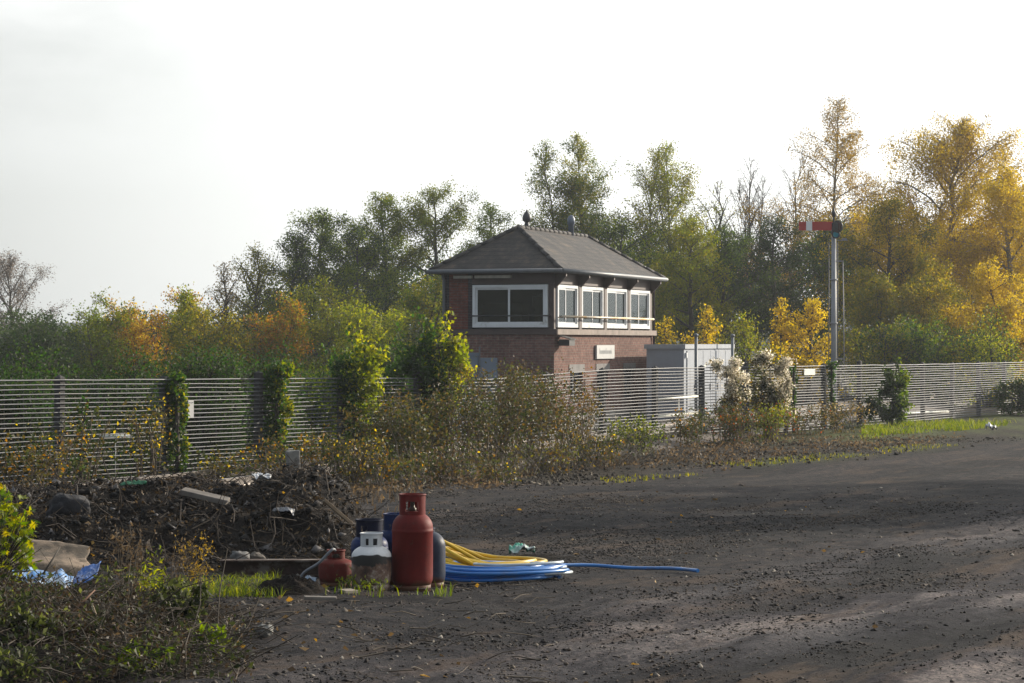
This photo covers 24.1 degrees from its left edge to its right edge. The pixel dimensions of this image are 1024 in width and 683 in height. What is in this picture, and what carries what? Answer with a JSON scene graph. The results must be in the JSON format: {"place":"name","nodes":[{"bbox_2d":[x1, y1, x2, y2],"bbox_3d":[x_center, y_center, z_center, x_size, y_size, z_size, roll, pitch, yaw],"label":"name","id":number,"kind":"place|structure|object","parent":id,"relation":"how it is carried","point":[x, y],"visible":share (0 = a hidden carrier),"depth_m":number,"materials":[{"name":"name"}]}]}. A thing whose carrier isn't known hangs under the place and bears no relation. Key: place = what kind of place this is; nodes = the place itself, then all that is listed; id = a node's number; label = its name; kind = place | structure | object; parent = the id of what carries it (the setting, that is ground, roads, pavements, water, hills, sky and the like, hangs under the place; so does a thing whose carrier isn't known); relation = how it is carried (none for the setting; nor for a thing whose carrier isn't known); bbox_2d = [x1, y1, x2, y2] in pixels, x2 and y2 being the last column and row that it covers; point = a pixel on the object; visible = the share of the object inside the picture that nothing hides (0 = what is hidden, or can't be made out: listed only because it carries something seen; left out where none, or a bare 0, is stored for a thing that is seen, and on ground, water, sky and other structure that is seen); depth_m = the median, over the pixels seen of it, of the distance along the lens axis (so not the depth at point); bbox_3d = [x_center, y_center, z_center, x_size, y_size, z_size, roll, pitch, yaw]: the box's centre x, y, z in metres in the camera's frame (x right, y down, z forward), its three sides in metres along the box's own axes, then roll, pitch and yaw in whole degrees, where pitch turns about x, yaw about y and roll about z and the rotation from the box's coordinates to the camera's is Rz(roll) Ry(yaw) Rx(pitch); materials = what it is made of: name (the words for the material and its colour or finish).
{"place":"outdoors","nodes":[
{"label":"outdoors","id":0,"kind":"place"},
{"bbox_2d":[0,355,1023,682],"bbox_3d":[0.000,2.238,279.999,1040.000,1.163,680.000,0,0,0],"label":"ground","id":1,"kind":"structure","parent":0,"point":[976,471],"depth_m":19.00,"materials":[{"name":"gravel"}]},
{"bbox_2d":[0,482,43,584],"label":"maple sapling","id":2,"kind":"object","parent":1,"relation":"on","point":[9,551],"visible":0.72,"depth_m":15.38,"materials":[{"name":"green plant"}]},
{"bbox_2d":[0,247,73,379],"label":"tree","id":3,"kind":"object","parent":1,"relation":"on","point":[7,272],"visible":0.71,"depth_m":149.74,"materials":[{"name":"brown plant"}]},
{"bbox_2d":[0,330,92,482],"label":"hedge bush","id":4,"kind":"object","parent":1,"relation":"on","point":[28,372],"visible":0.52,"depth_m":44.08,"materials":[{"name":"green plant"}]},
{"bbox_2d":[0,301,100,399],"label":"bushy tree","id":5,"kind":"object","parent":1,"relation":"on","point":[57,337],"visible":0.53,"depth_m":99.55,"materials":[{"name":"green plant"}]},
{"bbox_2d":[0,425,137,487],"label":"bramble bush","id":6,"kind":"object","parent":1,"relation":"on","point":[28,469],"visible":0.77,"depth_m":37.23,"materials":[{"name":"orange plant"}]},
{"bbox_2d":[13,392,140,485],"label":"bramble bush","id":7,"kind":"object","parent":1,"relation":"on","point":[58,473],"visible":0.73,"depth_m":38.57,"materials":[{"name":"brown plant"}]},
{"bbox_2d":[18,338,144,477],"bbox_3d":[-8.335,1.305,46.581,2.838,2.743,2.759,0,0,0],"label":"hedge bush","id":8,"kind":"object","parent":1,"relation":"on","point":[91,404],"visible":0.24,"depth_m":46.45,"materials":[{"name":"green plant"}]},
{"bbox_2d":[60,286,148,391],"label":"bushy tree","id":9,"kind":"object","parent":1,"relation":"on","point":[103,336],"visible":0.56,"depth_m":102.87,"materials":[{"name":"green plant"}]},
{"bbox_2d":[76,572,162,602],"bbox_3d":[-3.383,1.791,17.499,2.000,0.339,1.600,0,0,0],"label":"soil lump","id":10,"kind":"object","parent":1,"relation":"on","point":[100,581],"visible":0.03,"depth_m":17.38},
{"bbox_2d":[4,539,90,577],"bbox_3d":[-3.320,1.584,17.410,0.658,0.257,0.622,0,0,0],"label":"carpet","id":11,"kind":"object","parent":10,"relation":"on","point":[77,555],"visible":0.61,"depth_m":17.41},
{"bbox_2d":[82,344,211,474],"bbox_3d":[-7.370,1.353,47.967,2.911,2.604,3.095,0,0,0],"label":"hedge bush","id":12,"kind":"object","parent":1,"relation":"on","point":[134,374],"visible":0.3,"depth_m":47.42,"materials":[{"name":"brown plant"}]},
{"bbox_2d":[110,392,190,476],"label":"bramble bush","id":13,"kind":"object","parent":1,"relation":"on","point":[153,464],"visible":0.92,"depth_m":41.43,"materials":[{"name":"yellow plant"}]},
{"bbox_2d":[0,541,308,682],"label":"weed pile","id":14,"kind":"object","parent":1,"relation":"on","point":[68,654],"visible":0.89,"depth_m":13.02,"materials":[{"name":"plant"}]},
{"bbox_2d":[144,574,213,633],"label":"tall weed","id":15,"kind":"object","parent":14,"relation":"on","point":[196,597],"visible":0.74,"depth_m":14.17,"materials":[{"name":"green plant"}]},
{"bbox_2d":[101,283,212,400],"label":"bushy tree","id":16,"kind":"object","parent":1,"relation":"on","point":[135,332],"visible":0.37,"depth_m":105.60,"materials":[{"name":"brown plant"}]},
{"bbox_2d":[0,467,366,572],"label":"spoil heap","id":17,"kind":"object","parent":1,"relation":"on","point":[241,546],"visible":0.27,"depth_m":21.91,"materials":[{"name":"soil"}]},
{"bbox_2d":[0,464,368,571],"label":"rubble","id":18,"kind":"object","parent":17,"relation":"on","point":[312,541],"visible":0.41,"depth_m":22.32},
{"bbox_2d":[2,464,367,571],"bbox_3d":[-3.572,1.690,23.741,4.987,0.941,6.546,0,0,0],"label":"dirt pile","id":19,"kind":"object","parent":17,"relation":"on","point":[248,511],"visible":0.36,"depth_m":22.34,"materials":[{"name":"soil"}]},
{"bbox_2d":[0,434,398,572],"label":"roots","id":20,"kind":"object","parent":17,"relation":"on","point":[167,495],"visible":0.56,"depth_m":22.70,"materials":[{"name":"wood"}]},
{"bbox_2d":[151,283,216,388],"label":"tree","id":21,"kind":"object","parent":1,"relation":"on","point":[182,309],"visible":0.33,"depth_m":103.87,"materials":[{"name":"green plant"}]},
{"bbox_2d":[149,330,270,469],"bbox_3d":[-6.403,1.197,50.131,2.765,2.885,2.834,0,0,0],"label":"hedge bush","id":22,"kind":"object","parent":1,"relation":"on","point":[228,371],"visible":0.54,"depth_m":49.63,"materials":[{"name":"green plant"}]},
{"bbox_2d":[166,293,257,399],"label":"bushy tree","id":23,"kind":"object","parent":1,"relation":"on","point":[202,320],"visible":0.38,"depth_m":102.19,"materials":[{"name":"green plant"}]},
{"bbox_2d":[139,567,290,597],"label":"patch grass","id":24,"kind":"structure","parent":1,"relation":"on","point":[235,591],"depth_m":18.51,"materials":[{"name":"green plant"}]},
{"bbox_2d":[203,261,253,346],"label":"tree","id":25,"kind":"object","parent":1,"relation":"on","point":[227,302],"visible":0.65,"depth_m":118.08,"materials":[{"name":"brown plant"}]},
{"bbox_2d":[0,246,465,386],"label":"thicket","id":26,"kind":"object","parent":1,"relation":"on","point":[5,331],"visible":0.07,"depth_m":137.21,"materials":[{"name":"green plant"}]},
{"bbox_2d":[186,440,302,478],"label":"bramble bush","id":27,"kind":"object","parent":1,"relation":"on","point":[231,467],"visible":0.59,"depth_m":41.42,"materials":[{"name":"brown plant"}]},
{"bbox_2d":[212,240,298,364],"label":"tree","id":28,"kind":"object","parent":1,"relation":"on","point":[260,277],"visible":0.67,"depth_m":120.02,"materials":[{"name":"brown plant"}]},
{"bbox_2d":[218,559,320,576],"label":"rusty beam","id":29,"kind":"structure","parent":1,"relation":"on","point":[263,566],"depth_m":20.07,"materials":[{"name":"metal"}]},
{"bbox_2d":[226,333,319,461],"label":"hedge bush","id":30,"kind":"object","parent":1,"relation":"on","point":[267,370],"visible":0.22,"depth_m":52.03,"materials":[{"name":"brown plant"}]},
{"bbox_2d":[233,223,319,377],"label":"tree","id":31,"kind":"object","parent":1,"relation":"on","point":[295,257],"visible":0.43,"depth_m":123.80,"materials":[{"name":"green plant"}]},
{"bbox_2d":[241,283,317,387],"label":"bushy tree","id":32,"kind":"object","parent":1,"relation":"on","point":[278,329],"visible":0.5,"depth_m":104.12,"materials":[{"name":"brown plant"}]},
{"bbox_2d":[6,466,565,682],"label":"twigs","id":33,"kind":"object","parent":1,"relation":"on","point":[473,633],"visible":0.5,"depth_m":15.15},
{"bbox_2d":[242,413,333,470],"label":"bramble bush","id":34,"kind":"object","parent":1,"relation":"on","point":[273,447],"visible":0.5,"depth_m":42.78,"materials":[{"name":"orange plant"}]},
{"bbox_2d":[252,573,325,596],"bbox_3d":[-1.665,1.838,17.999,0.620,0.186,0.496,0,0,0],"label":"soil lump","id":35,"kind":"object","parent":1,"relation":"on","point":[294,583],"visible":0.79,"depth_m":17.87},
{"bbox_2d":[265,207,377,376],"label":"tree","id":36,"kind":"object","parent":1,"relation":"on","point":[324,233],"visible":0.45,"depth_m":124.61,"materials":[{"name":"green plant"}]},
{"bbox_2d":[283,274,374,377],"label":"tree","id":37,"kind":"object","parent":1,"relation":"on","point":[327,335],"visible":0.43,"depth_m":108.49,"materials":[{"name":"green plant"}]},
{"bbox_2d":[318,549,351,587],"bbox_3d":[-1.390,1.793,18.949,0.276,0.301,0.276,0,0,0],"label":"gas cylinder","id":38,"kind":"object","parent":1,"relation":"on","point":[333,566],"visible":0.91,"depth_m":18.84,"materials":[{"name":"red metal"}]},
{"bbox_2d":[286,335,384,455],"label":"hedge bush","id":39,"kind":"object","parent":1,"relation":"on","point":[317,399],"visible":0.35,"depth_m":54.51,"materials":[{"name":"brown plant"}]},
{"bbox_2d":[296,424,402,488],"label":"bramble bush","id":40,"kind":"object","parent":1,"relation":"on","point":[350,470],"visible":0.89,"depth_m":41.41,"materials":[{"name":"brown plant"}]},
{"bbox_2d":[308,221,425,359],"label":"tree","id":41,"kind":"object","parent":1,"relation":"on","point":[347,271],"visible":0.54,"depth_m":121.31,"materials":[{"name":"green plant"}]},
{"bbox_2d":[323,299,414,394],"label":"bushy tree","id":42,"kind":"object","parent":1,"relation":"on","point":[368,329],"visible":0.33,"depth_m":99.24,"materials":[{"name":"green plant"}]},
{"bbox_2d":[352,532,390,590],"bbox_3d":[-1.090,1.706,18.619,0.310,0.446,0.310,0,0,0],"label":"gas cylinder","id":43,"kind":"object","parent":1,"relation":"on","point":[371,556],"visible":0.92,"depth_m":18.50,"materials":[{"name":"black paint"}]},
{"bbox_2d":[330,191,439,352],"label":"tree","id":44,"kind":"object","parent":1,"relation":"on","point":[399,224],"visible":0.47,"depth_m":125.58,"materials":[{"name":"green plant"}]},
{"bbox_2d":[347,438,431,485],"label":"bramble bush","id":45,"kind":"object","parent":1,"relation":"on","point":[411,462],"visible":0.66,"depth_m":42.12,"materials":[{"name":"orange plant"}]},
{"bbox_2d":[322,383,472,479],"bbox_3d":[-2.257,1.692,44.360,2.392,1.884,2.524,0,0,-37],"label":"bramble bush","id":46,"kind":"object","parent":1,"relation":"on","point":[403,436],"visible":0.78,"depth_m":44.34,"materials":[{"name":"plant"}]},
{"bbox_2d":[392,493,432,591],"bbox_3d":[-0.777,1.568,18.749,0.325,0.756,0.325,0,0,0],"label":"gas cylinder","id":47,"kind":"object","parent":1,"relation":"on","point":[412,547],"visible":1,"depth_m":18.62,"materials":[{"name":"red metal"}]},
{"bbox_2d":[375,255,450,387],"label":"tree","id":48,"kind":"object","parent":1,"relation":"on","point":[412,300],"visible":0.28,"depth_m":107.28,"materials":[{"name":"green plant"}]},
{"bbox_2d":[359,175,509,351],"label":"tree","id":49,"kind":"object","parent":1,"relation":"on","point":[425,222],"visible":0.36,"depth_m":126.20,"materials":[{"name":"green plant"}]},
{"bbox_2d":[381,373,517,475],"bbox_3d":[-1.211,1.629,46.000,2.657,2.064,2.172,0,0,0],"label":"bramble bush","id":50,"kind":"object","parent":1,"relation":"on","point":[441,402],"visible":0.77,"depth_m":45.97,"materials":[{"name":"brown plant"}]},
{"bbox_2d":[407,439,495,483],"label":"bramble bush","id":51,"kind":"object","parent":1,"relation":"on","point":[446,466],"visible":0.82,"depth_m":43.44,"materials":[{"name":"brown plant"}]},
{"bbox_2d":[444,540,547,566],"bbox_3d":[-0.373,1.789,20.756,1.367,0.479,1.339,0,0,0],"label":"yellow hose","id":52,"kind":"object","parent":1,"relation":"on","point":[461,555],"visible":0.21,"depth_m":21.07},
{"bbox_2d":[433,355,573,469],"bbox_3d":[-0.177,1.471,48.606,2.882,2.411,2.141,0,0,0],"label":"bramble bush","id":53,"kind":"object","parent":1,"relation":"on","point":[510,413],"visible":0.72,"depth_m":48.34,"materials":[{"name":"brown plant"}]},
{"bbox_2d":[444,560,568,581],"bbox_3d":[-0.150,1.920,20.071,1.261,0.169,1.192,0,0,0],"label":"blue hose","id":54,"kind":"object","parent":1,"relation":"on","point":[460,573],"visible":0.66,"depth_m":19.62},
{"bbox_2d":[0,360,1023,485],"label":"fence","id":55,"kind":"object","parent":1,"relation":"on","point":[59,403],"visible":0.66,"depth_m":51.21,"materials":[{"name":"metal"}]},
{"bbox_2d":[158,370,191,473],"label":"ivy","id":56,"kind":"object","parent":55,"relation":"attached to","point":[172,388],"visible":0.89,"depth_m":43.79,"materials":[{"name":"green plant"}]},
{"bbox_2d":[256,358,299,461],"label":"ivy","id":57,"kind":"object","parent":55,"relation":"attached to","point":[283,373],"visible":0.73,"depth_m":46.52,"materials":[{"name":"green plant"}]},
{"bbox_2d":[321,319,395,452],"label":"ivy","id":58,"kind":"object","parent":55,"relation":"attached to","point":[367,370],"visible":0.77,"depth_m":48.86,"materials":[{"name":"green plant"}]},
{"bbox_2d":[381,305,477,442],"bbox_3d":[-1.786,0.940,51.853,2.086,3.453,1.423,0,0,0],"label":"ivy","id":59,"kind":"object","parent":55,"relation":"attached to","point":[430,368],"visible":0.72,"depth_m":51.66,"materials":[{"name":"green plant"}]},
{"bbox_2d":[704,353,751,428],"bbox_3d":[5.875,1.465,64.980,1.332,2.360,0.805,0,0,0],"label":"clematis","id":60,"kind":"object","parent":55,"relation":"attached to","point":[733,391],"visible":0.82,"depth_m":64.88,"materials":[{"name":"white plant"}]},
{"bbox_2d":[748,348,797,428],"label":"clematis","id":61,"kind":"object","parent":55,"relation":"attached to","point":[771,392],"visible":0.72,"depth_m":67.22,"materials":[{"name":"white plant"}]},
{"bbox_2d":[322,400,709,486],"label":"dead stems","id":62,"kind":"object","parent":1,"relation":"on","point":[626,456],"visible":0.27,"depth_m":49.01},
{"bbox_2d":[12,483,1023,682],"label":"stones","id":63,"kind":"object","parent":1,"relation":"on","point":[656,674],"visible":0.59,"depth_m":17.25,"materials":[{"name":"stone"}]},
{"bbox_2d":[454,357,617,463],"bbox_3d":[0.419,1.487,50.999,3.206,2.353,2.448,0,0,-23],"label":"bramble bush","id":64,"kind":"object","parent":1,"relation":"on","point":[550,405],"visible":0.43,"depth_m":50.78,"materials":[{"name":"brown plant"}]},
{"bbox_2d":[426,209,668,433],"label":"signal box","id":65,"kind":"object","parent":1,"relation":"on","point":[537,296],"visible":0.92,"depth_m":69.92,"materials":[{"name":"red brick"}]},
{"bbox_2d":[472,284,548,326],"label":"window","id":66,"kind":"structure","parent":65,"relation":"in","point":[545,287],"depth_m":68.80,"materials":[{"name":"white paint"}]},
{"bbox_2d":[556,285,577,327],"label":"window","id":67,"kind":"structure","parent":65,"relation":"in","point":[566,295],"depth_m":69.49,"materials":[{"name":"white paint"}]},
{"bbox_2d":[497,137,597,235],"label":"tree","id":68,"kind":"object","parent":1,"relation":"on","point":[561,220],"visible":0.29,"depth_m":129.14,"materials":[{"name":"green plant"}]},
{"bbox_2d":[103,492,1023,682],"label":"crumbs","id":69,"kind":"object","parent":1,"relation":"on","point":[603,552],"visible":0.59,"depth_m":19.70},
{"bbox_2d":[538,385,611,457],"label":"bramble bush","id":70,"kind":"object","parent":1,"relation":"on","point":[584,421],"visible":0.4,"depth_m":52.93,"materials":[{"name":"brown plant"}]},
{"bbox_2d":[519,131,636,247],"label":"tree","id":71,"kind":"object","parent":1,"relation":"on","point":[588,197],"visible":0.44,"depth_m":129.83,"materials":[{"name":"green plant"}]},
{"bbox_2d":[544,424,647,466],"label":"bramble bush","id":72,"kind":"object","parent":1,"relation":"on","point":[611,449],"visible":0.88,"depth_m":49.93,"materials":[{"name":"plant"}]},
{"bbox_2d":[567,210,696,343],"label":"tree","id":73,"kind":"object","parent":1,"relation":"on","point":[622,229],"visible":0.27,"depth_m":121.45,"materials":[{"name":"green plant"}]},
{"bbox_2d":[606,410,673,451],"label":"bramble bush","id":74,"kind":"object","parent":1,"relation":"on","point":[643,432],"visible":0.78,"depth_m":56.84,"materials":[{"name":"green plant"}]},
{"bbox_2d":[350,420,966,492],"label":"verge litter","id":75,"kind":"object","parent":1,"relation":"on","point":[496,483],"visible":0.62,"depth_m":54.44,"materials":[{"name":"brown plant"}]},
{"bbox_2d":[350,398,975,486],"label":"track ballast","id":76,"kind":"structure","parent":1,"relation":"on","point":[673,440],"depth_m":62.97,"materials":[{"name":"gravel"}]},
{"bbox_2d":[72,392,992,485],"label":"railway track","id":77,"kind":"structure","parent":76,"relation":"on","point":[605,435],"depth_m":56.24,"materials":[{"name":"metal"}]},
{"bbox_2d":[595,139,764,343],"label":"tree","id":78,"kind":"object","parent":1,"relation":"on","point":[664,195],"visible":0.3,"depth_m":129.81,"materials":[{"name":"green plant"}]},
{"bbox_2d":[350,437,1022,502],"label":"clods","id":79,"kind":"object","parent":1,"relation":"on","point":[583,476],"visible":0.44,"depth_m":50.97,"materials":[{"name":"soil"}]},
{"bbox_2d":[644,344,734,420],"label":"equipment cabin","id":80,"kind":"object","parent":1,"relation":"on","point":[670,355],"visible":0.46,"depth_m":74.33,"materials":[{"name":"grey metal"}]},
{"bbox_2d":[644,212,748,370],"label":"tree","id":81,"kind":"object","parent":1,"relation":"on","point":[684,237],"visible":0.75,"depth_m":117.74,"materials":[{"name":"green plant"}]},
{"bbox_2d":[657,220,795,379],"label":"tree","id":82,"kind":"object","parent":1,"relation":"on","point":[732,255],"visible":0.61,"depth_m":121.29,"materials":[{"name":"green plant"}]},
{"bbox_2d":[695,398,780,444],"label":"bramble bush","id":83,"kind":"object","parent":1,"relation":"on","point":[726,421],"visible":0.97,"depth_m":61.47,"materials":[{"name":"brown plant"}]},
{"bbox_2d":[712,309,771,404],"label":"sapling","id":84,"kind":"object","parent":1,"relation":"on","point":[745,336],"visible":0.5,"depth_m":95.86,"materials":[{"name":"plant"}]},
{"bbox_2d":[704,158,786,368],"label":"bare tree","id":85,"kind":"object","parent":1,"relation":"on","point":[757,192],"visible":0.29,"depth_m":134.88,"materials":[{"name":"brown plant"}]},
{"bbox_2d":[721,149,827,379],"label":"bare tree","id":86,"kind":"object","parent":1,"relation":"on","point":[739,191],"visible":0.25,"depth_m":134.71,"materials":[{"name":"brown plant"}]},
{"bbox_2d":[710,209,841,383],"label":"tree","id":87,"kind":"object","parent":1,"relation":"on","point":[772,290],"visible":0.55,"depth_m":123.91,"materials":[{"name":"green plant"}]},
{"bbox_2d":[768,297,847,404],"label":"sapling","id":88,"kind":"object","parent":1,"relation":"on","point":[812,306],"visible":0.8,"depth_m":93.80,"materials":[{"name":"yellow plant"}]},
{"bbox_2d":[799,207,847,405],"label":"semaphore signal","id":89,"kind":"object","parent":1,"relation":"on","point":[835,227],"visible":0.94,"depth_m":87.92,"materials":[{"name":"paint"}]},
{"bbox_2d":[725,94,923,390],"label":"birch tree","id":90,"kind":"object","parent":1,"relation":"on","point":[838,156],"visible":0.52,"depth_m":129.28,"materials":[{"name":"yellow plant"}]},
{"bbox_2d":[759,217,900,385],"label":"tree","id":91,"kind":"object","parent":1,"relation":"on","point":[817,267],"visible":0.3,"depth_m":121.13,"materials":[{"name":"green plant"}]},
{"bbox_2d":[839,314,917,400],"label":"hedge bush","id":92,"kind":"object","parent":1,"relation":"on","point":[890,347],"visible":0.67,"depth_m":97.45,"materials":[{"name":"green plant"}]},
{"bbox_2d":[812,191,947,364],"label":"tree","id":93,"kind":"object","parent":1,"relation":"on","point":[905,246],"visible":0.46,"depth_m":117.35,"materials":[{"name":"yellow plant"}]},
{"bbox_2d":[827,265,933,384],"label":"tree","id":94,"kind":"object","parent":1,"relation":"on","point":[868,304],"visible":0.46,"depth_m":106.77,"materials":[{"name":"green plant"}]},
{"bbox_2d":[859,353,914,425],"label":"green bush","id":95,"kind":"object","parent":1,"relation":"on","point":[898,386],"visible":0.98,"depth_m":74.58,"materials":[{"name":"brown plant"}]},
{"bbox_2d":[812,107,1023,384],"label":"birch tree","id":96,"kind":"object","parent":1,"relation":"on","point":[942,165],"visible":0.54,"depth_m":121.14,"materials":[{"name":"yellow plant"}]},
{"bbox_2d":[887,245,974,394],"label":"tree","id":97,"kind":"object","parent":1,"relation":"on","point":[932,289],"visible":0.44,"depth_m":107.76,"materials":[{"name":"plant"}]},
{"bbox_2d":[895,314,975,406],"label":"hedge bush","id":98,"kind":"object","parent":1,"relation":"on","point":[918,354],"visible":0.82,"depth_m":97.42,"materials":[{"name":"green plant"}]},
{"bbox_2d":[930,161,1023,378],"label":"birch tree","id":99,"kind":"object","parent":1,"relation":"on","point":[1006,199],"visible":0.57,"depth_m":115.73,"materials":[{"name":"yellow plant"}]},
{"bbox_2d":[938,254,1023,401],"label":"tree","id":100,"kind":"object","parent":1,"relation":"on","point":[986,274],"visible":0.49,"depth_m":107.09,"materials":[{"name":"yellow plant"}]},
{"bbox_2d":[938,304,1023,406],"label":"hedge bush","id":101,"kind":"object","parent":1,"relation":"on","point":[993,361],"visible":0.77,"depth_m":97.58,"materials":[{"name":"green plant"}]},
{"bbox_2d":[985,372,1023,414],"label":"dark bush","id":102,"kind":"object","parent":1,"relation":"on","point":[1017,390],"visible":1,"depth_m":86.72,"materials":[{"name":"green plant"}]},
{"bbox_2d":[0,0,1023,324],"label":"sky","id":103,"kind":"structure","parent":0,"point":[144,144],"materials":[{"name":"white"}]},
{"bbox_2d":[857,417,1014,439],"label":"verge grass","id":104,"kind":"structure","parent":0,"point":[947,425],"depth_m":72.55,"materials":[{"name":"green plant"}]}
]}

